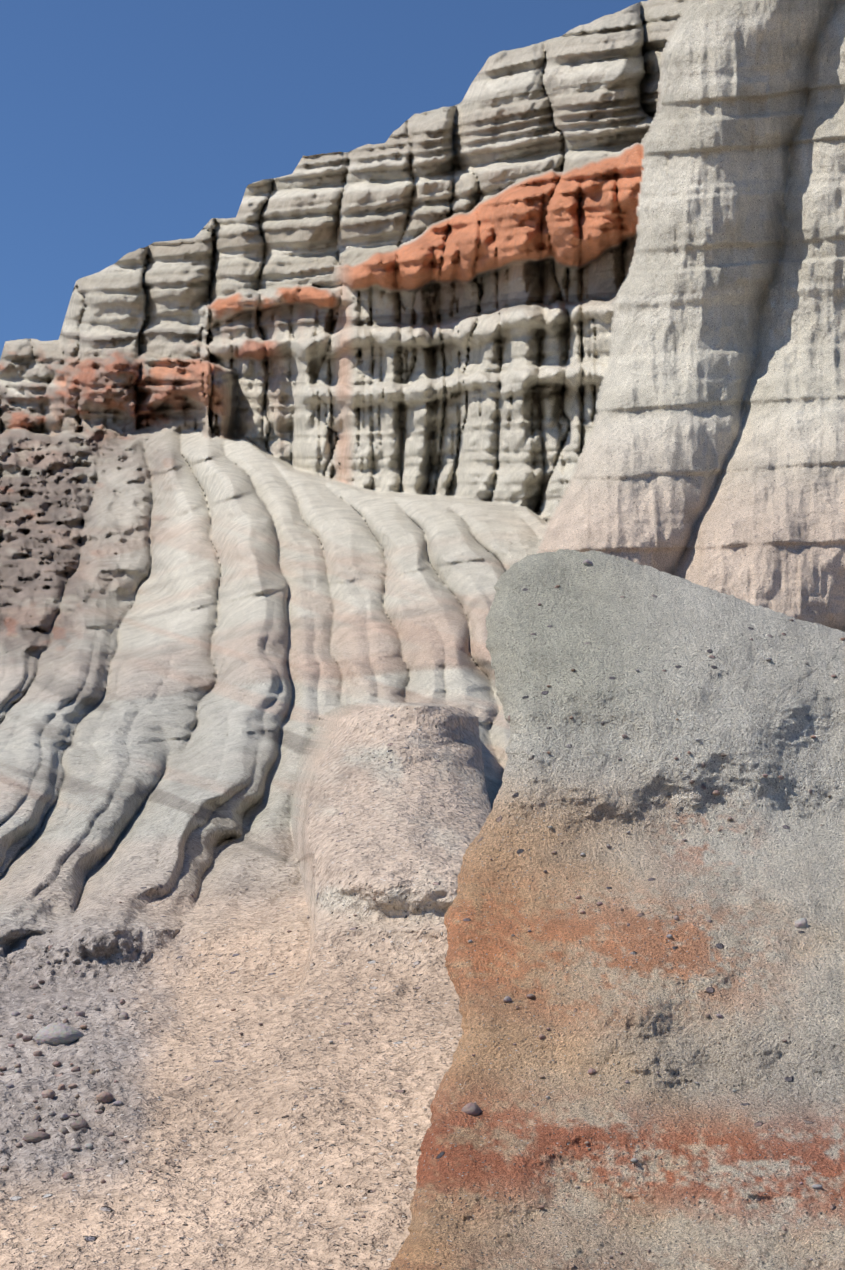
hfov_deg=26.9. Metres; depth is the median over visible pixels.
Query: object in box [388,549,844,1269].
foreground rock
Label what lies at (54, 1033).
stones
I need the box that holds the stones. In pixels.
[0,559,844,1259]
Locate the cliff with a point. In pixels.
(306, 462)
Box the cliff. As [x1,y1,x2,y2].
[0,0,844,1269]
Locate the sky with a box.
[0,0,647,358]
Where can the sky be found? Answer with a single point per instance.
(126, 126)

